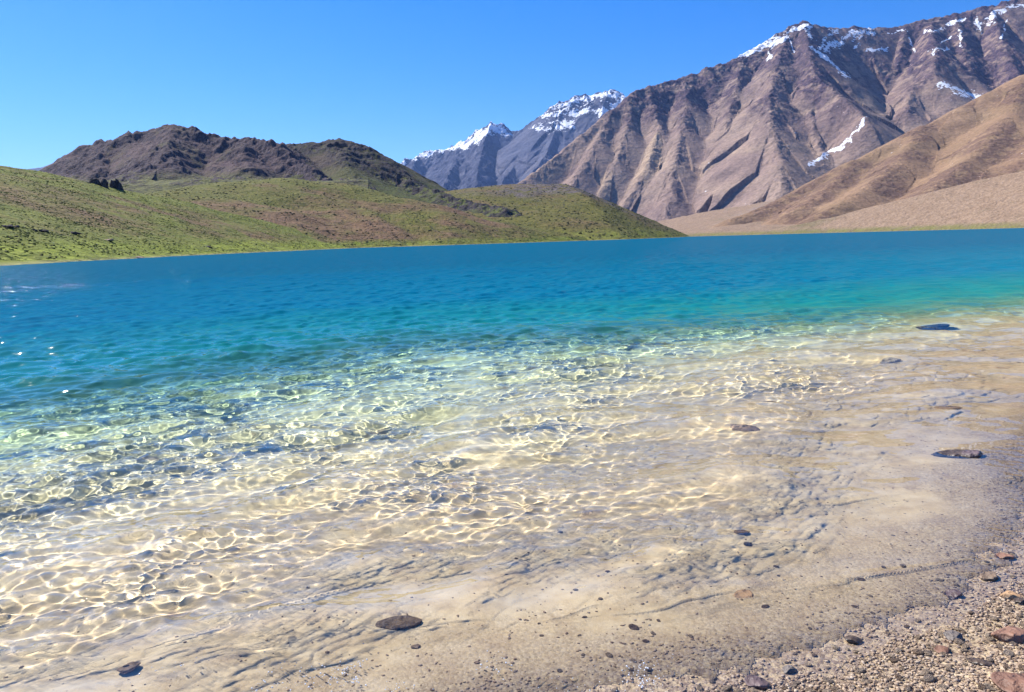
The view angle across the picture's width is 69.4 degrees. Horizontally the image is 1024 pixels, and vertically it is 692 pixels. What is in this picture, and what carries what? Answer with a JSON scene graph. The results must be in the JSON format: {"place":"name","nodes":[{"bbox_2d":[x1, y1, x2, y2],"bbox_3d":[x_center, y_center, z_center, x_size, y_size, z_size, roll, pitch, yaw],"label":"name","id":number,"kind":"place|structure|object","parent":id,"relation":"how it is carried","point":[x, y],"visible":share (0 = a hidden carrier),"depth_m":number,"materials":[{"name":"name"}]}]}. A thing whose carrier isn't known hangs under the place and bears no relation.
{"place":"outdoors","nodes":[
{"label":"outdoors","id":0,"kind":"place"},
{"bbox_2d":[29,164,49,170],"bbox_3d":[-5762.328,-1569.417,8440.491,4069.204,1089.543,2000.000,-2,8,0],"label":"distant peak","id":1,"kind":"structure","parent":0,"point":[38,169],"depth_m":8737.03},
{"bbox_2d":[0,166,386,265],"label":"grassy hill","id":2,"kind":"structure","parent":0,"point":[88,254],"depth_m":232.41,"materials":[{"name":"green plant"}]},
{"bbox_2d":[2,225,19,227],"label":"rock outcrop","id":3,"kind":"object","parent":2,"relation":"on","point":[12,226],"visible":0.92,"depth_m":154.30,"materials":[{"name":"grey stone"}]},
{"bbox_2d":[32,229,48,232],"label":"rock outcrop","id":4,"kind":"object","parent":2,"relation":"on","point":[42,230],"visible":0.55,"depth_m":159.80,"materials":[{"name":"grey stone"}]},
{"bbox_2d":[89,178,108,188],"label":"rock outcrop","id":5,"kind":"object","parent":2,"relation":"on","point":[103,182],"visible":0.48,"depth_m":308.17,"materials":[{"name":"grey stone"}]},
{"bbox_2d":[109,178,123,190],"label":"rock outcrop","id":6,"kind":"object","parent":2,"relation":"on","point":[116,183],"visible":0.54,"depth_m":317.43,"materials":[{"name":"grey stone"}]},
{"bbox_2d":[0,169,337,259],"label":"grass tufts","id":7,"kind":"object","parent":2,"relation":"on","point":[61,230],"visible":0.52,"depth_m":218.80,"materials":[{"name":"green plant"}]},
{"bbox_2d":[39,124,367,193],"bbox_3d":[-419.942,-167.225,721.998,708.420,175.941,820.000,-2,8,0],"label":"rocky hill","id":8,"kind":"structure","parent":0,"point":[167,157],"depth_m":887.57,"materials":[{"name":"grey stone"}]},
{"bbox_2d":[145,178,586,248],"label":"brown hill","id":9,"kind":"structure","parent":0,"point":[382,237],"depth_m":489.38,"materials":[{"name":"plant"}]},
{"bbox_2d":[143,178,578,244],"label":"hill scrub","id":10,"kind":"object","parent":9,"relation":"on","point":[334,214],"visible":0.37,"depth_m":487.04,"materials":[{"name":"green plant"}]},
{"bbox_2d":[286,138,522,217],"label":"rocky hill","id":11,"kind":"structure","parent":0,"point":[378,171],"depth_m":933.48,"materials":[{"name":"stone"}]},
{"bbox_2d":[339,142,346,147],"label":"rock outcrop","id":12,"kind":"object","parent":11,"relation":"on","point":[343,145],"visible":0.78,"depth_m":991.27,"materials":[{"name":"grey stone"}]},
{"bbox_2d":[0,0,1009,168],"label":"sky","id":13,"kind":"structure","parent":0,"point":[399,79],"materials":[{"name":"blue"}]},
{"bbox_2d":[0,286,1023,691],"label":"clear water","id":14,"kind":"structure","parent":0,"point":[540,502],"depth_m":4.69,"materials":[{"name":"clear liquid"}]},
{"bbox_2d":[0,228,1023,371],"bbox_3d":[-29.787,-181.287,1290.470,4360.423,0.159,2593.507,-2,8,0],"label":"water","id":15,"kind":"structure","parent":0,"point":[62,312],"depth_m":28.08,"materials":[{"name":"blue liquid"}]},
{"bbox_2d":[401,89,625,189],"bbox_3d":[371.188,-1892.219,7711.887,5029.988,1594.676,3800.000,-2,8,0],"label":"distant mountain","id":16,"kind":"structure","parent":0,"point":[490,154],"depth_m":7655.56,"materials":[{"name":"grey stone"}]},
{"bbox_2d":[445,184,689,240],"bbox_3d":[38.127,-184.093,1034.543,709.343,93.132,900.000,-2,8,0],"label":"olive hill","id":17,"kind":"structure","parent":0,"point":[556,201],"depth_m":860.54,"materials":[{"name":"green plant"}]},
{"bbox_2d":[444,184,683,239],"bbox_3d":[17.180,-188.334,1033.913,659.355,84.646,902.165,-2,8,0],"label":"hill scrub","id":18,"kind":"object","parent":17,"relation":"on","point":[621,208],"visible":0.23,"depth_m":848.13,"materials":[{"name":"green plant"}]},
{"bbox_2d":[518,0,1023,220],"bbox_3d":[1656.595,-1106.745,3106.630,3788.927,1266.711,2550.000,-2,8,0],"label":"mountain","id":19,"kind":"structure","parent":0,"point":[791,108],"depth_m":3074.45,"materials":[{"name":"brown stone"}]},
{"bbox_2d":[578,449,1023,691],"bbox_3d":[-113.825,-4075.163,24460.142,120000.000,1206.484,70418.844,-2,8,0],"label":"ground","id":20,"kind":"structure","parent":0,"point":[772,669],"depth_m":2.85,"materials":[{"name":"grey gravel"}]},
{"bbox_2d":[709,675,716,680],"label":"pebble","id":21,"kind":"object","parent":20,"relation":"on","point":[713,677],"visible":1,"depth_m":2.70,"materials":[{"name":"stone"}]},
{"bbox_2d":[721,685,731,691],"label":"pebble","id":22,"kind":"object","parent":20,"relation":"on","point":[726,688],"visible":1,"depth_m":2.63,"materials":[{"name":"stone"}]},
{"bbox_2d":[749,687,757,691],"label":"pebble","id":23,"kind":"object","parent":20,"relation":"on","point":[751,689],"visible":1,"depth_m":2.61,"materials":[{"name":"stone"}]},
{"bbox_2d":[744,674,770,689],"bbox_3d":[0.885,1.212,2.663,0.094,0.038,0.070,5,9,19],"label":"stone","id":24,"kind":"object","parent":20,"relation":"on","point":[755,681],"visible":0.98,"depth_m":2.65,"materials":[{"name":"grey stone"}]},
{"bbox_2d":[782,664,796,673],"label":"stone","id":25,"kind":"object","parent":20,"relation":"on","point":[788,669],"visible":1,"depth_m":2.73,"materials":[{"name":"grey stone"}]},
{"bbox_2d":[823,677,833,683],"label":"pebble","id":26,"kind":"object","parent":20,"relation":"on","point":[829,680],"visible":1,"depth_m":2.66,"materials":[{"name":"stone"}]},
{"bbox_2d":[831,686,838,691],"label":"pebble","id":27,"kind":"object","parent":20,"relation":"on","point":[834,688],"visible":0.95,"depth_m":2.61,"materials":[{"name":"stone"}]},
{"bbox_2d":[832,644,839,650],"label":"pebble","id":28,"kind":"object","parent":20,"relation":"on","point":[835,647],"visible":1,"depth_m":2.88,"materials":[{"name":"stone"}]},
{"bbox_2d":[845,635,862,644],"bbox_3d":[1.353,1.165,2.931,0.067,0.035,0.050,9,8,21],"label":"stone","id":29,"kind":"object","parent":20,"relation":"on","point":[852,639],"visible":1,"depth_m":2.92,"materials":[{"name":"grey stone"}]},
{"bbox_2d":[854,667,861,674],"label":"pebble","id":30,"kind":"object","parent":20,"relation":"on","point":[857,670],"visible":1,"depth_m":2.71,"materials":[{"name":"stone"}]},
{"bbox_2d":[860,679,869,683],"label":"pebble","id":31,"kind":"object","parent":20,"relation":"on","point":[865,681],"visible":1,"depth_m":2.64,"materials":[{"name":"stone"}]},
{"bbox_2d":[890,658,900,662],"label":"pebble","id":32,"kind":"object","parent":20,"relation":"on","point":[894,660],"visible":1,"depth_m":2.76,"materials":[{"name":"stone"}]},
{"bbox_2d":[895,674,902,680],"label":"pebble","id":33,"kind":"object","parent":20,"relation":"on","point":[899,677],"visible":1,"depth_m":2.64,"materials":[{"name":"stone"}]},
{"bbox_2d":[913,649,923,654],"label":"pebble","id":34,"kind":"object","parent":20,"relation":"on","point":[918,652],"visible":1,"depth_m":2.80,"materials":[{"name":"stone"}]},
{"bbox_2d":[922,674,934,682],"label":"pebble","id":35,"kind":"object","parent":20,"relation":"on","point":[929,678],"visible":1,"depth_m":2.62,"materials":[{"name":"stone"}]},
{"bbox_2d":[934,645,948,653],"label":"stone","id":36,"kind":"object","parent":20,"relation":"on","point":[939,648],"visible":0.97,"depth_m":2.81,"materials":[{"name":"pink stone"}]},
{"bbox_2d":[938,684,947,688],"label":"pebble","id":37,"kind":"object","parent":20,"relation":"on","point":[942,686],"visible":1,"depth_m":2.58,"materials":[{"name":"stone"}]},
{"bbox_2d":[937,449,965,455],"bbox_3d":[3.195,0.790,5.307,0.330,0.068,0.216,-6,9,-27],"label":"stone","id":38,"kind":"object","parent":20,"relation":"on","point":[951,452],"visible":0.41,"depth_m":5.30,"materials":[{"name":"grey stone"}]},
{"bbox_2d":[945,589,961,599],"bbox_3d":[1.952,1.101,3.276,0.077,0.041,0.062,-9,9,-9],"label":"stone","id":39,"kind":"object","parent":20,"relation":"on","point":[955,593],"visible":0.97,"depth_m":3.26,"materials":[{"name":"grey stone"}]},
{"bbox_2d":[943,630,963,641],"bbox_3d":[1.738,1.140,2.911,0.058,0.041,0.061,-6,9,-27],"label":"stone","id":40,"kind":"object","parent":20,"relation":"on","point":[951,635],"visible":0.9,"depth_m":2.90,"materials":[{"name":"grey stone"}]},
{"bbox_2d":[953,627,963,630],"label":"pebble","id":41,"kind":"object","parent":20,"relation":"on","point":[957,628],"visible":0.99,"depth_m":2.97,"materials":[{"name":"stone"}]},
{"bbox_2d":[954,638,964,645],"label":"pebble","id":42,"kind":"object","parent":20,"relation":"on","point":[958,641],"visible":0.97,"depth_m":2.86,"materials":[{"name":"stone"}]},
{"bbox_2d":[962,643,968,648],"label":"pebble","id":43,"kind":"object","parent":20,"relation":"on","point":[965,645],"visible":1,"depth_m":2.83,"materials":[{"name":"stone"}]},
{"bbox_2d":[962,450,982,456],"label":"stone","id":44,"kind":"object","parent":20,"relation":"on","point":[974,453],"visible":0.77,"depth_m":5.23,"materials":[{"name":"grey stone"}]},
{"bbox_2d":[966,657,996,666],"bbox_3d":[1.724,1.163,2.719,0.100,0.023,0.041,6,16,28],"label":"stone","id":45,"kind":"object","parent":20,"relation":"on","point":[978,661],"visible":1,"depth_m":2.71,"materials":[{"name":"grey stone"}]},
{"bbox_2d":[978,683,985,689],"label":"pebble","id":46,"kind":"object","parent":20,"relation":"on","point":[981,686],"visible":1,"depth_m":2.55,"materials":[{"name":"stone"}]},
{"bbox_2d":[979,571,997,580],"bbox_3d":[2.213,1.068,3.428,0.104,0.038,0.068,-4,12,-21],"label":"stone","id":47,"kind":"object","parent":20,"relation":"on","point":[989,576],"visible":1,"depth_m":3.41,"materials":[{"name":"grey stone"}]},
{"bbox_2d":[986,657,993,661],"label":"pebble","id":48,"kind":"object","parent":20,"relation":"on","point":[990,659],"visible":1,"depth_m":2.73,"materials":[{"name":"stone"}]},
{"bbox_2d":[986,637,995,641],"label":"pebble","id":49,"kind":"object","parent":20,"relation":"on","point":[992,639],"visible":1,"depth_m":2.88,"materials":[{"name":"stone"}]},
{"bbox_2d":[989,616,998,620],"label":"pebble","id":50,"kind":"object","parent":20,"relation":"on","point":[993,618],"visible":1,"depth_m":3.04,"materials":[{"name":"stone"}]},
{"bbox_2d":[996,552,1013,560],"bbox_3d":[2.419,1.034,3.630,0.093,0.037,0.071,0,5,-6],"label":"stone","id":51,"kind":"object","parent":20,"relation":"on","point":[1005,555],"visible":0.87,"depth_m":3.61,"materials":[{"name":"brown stone"}]},
{"bbox_2d":[991,672,1023,691],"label":"stone","id":52,"kind":"object","parent":20,"relation":"on","point":[1008,682],"visible":1,"depth_m":2.53,"materials":[{"name":"pink stone"}]},
{"bbox_2d":[991,626,1023,642],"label":"stone","id":53,"kind":"object","parent":20,"relation":"on","point":[1008,634],"visible":0.95,"depth_m":2.87,"materials":[{"name":"pink stone"}]},
{"bbox_2d":[1003,649,1014,656],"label":"pebble","id":54,"kind":"object","parent":20,"relation":"on","point":[1007,652],"visible":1,"depth_m":2.76,"materials":[{"name":"stone"}]},
{"bbox_2d":[1000,590,1022,599],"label":"stone","id":55,"kind":"object","parent":20,"relation":"on","point":[1009,595],"visible":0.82,"depth_m":3.20,"materials":[{"name":"brown stone"}]},
{"bbox_2d":[1013,597,1023,603],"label":"stone","id":56,"kind":"object","parent":20,"relation":"on","point":[1020,600],"visible":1,"depth_m":3.15,"materials":[{"name":"grey stone"}]},
{"bbox_2d":[1018,664,1023,670],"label":"pebble","id":57,"kind":"object","parent":20,"relation":"on","point":[1021,667],"visible":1,"depth_m":2.66,"materials":[{"name":"stone"}]},
{"bbox_2d":[657,171,1023,236],"bbox_3d":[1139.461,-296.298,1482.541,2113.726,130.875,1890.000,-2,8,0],"label":"gravel fan","id":58,"kind":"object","parent":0,"point":[997,202],"visible":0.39,"depth_m":1036.90},
{"bbox_2d":[713,74,1023,226],"bbox_3d":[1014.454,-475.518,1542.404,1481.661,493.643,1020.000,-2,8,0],"label":"scree slope","id":59,"kind":"structure","parent":0,"point":[979,137],"depth_m":1508.03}
]}

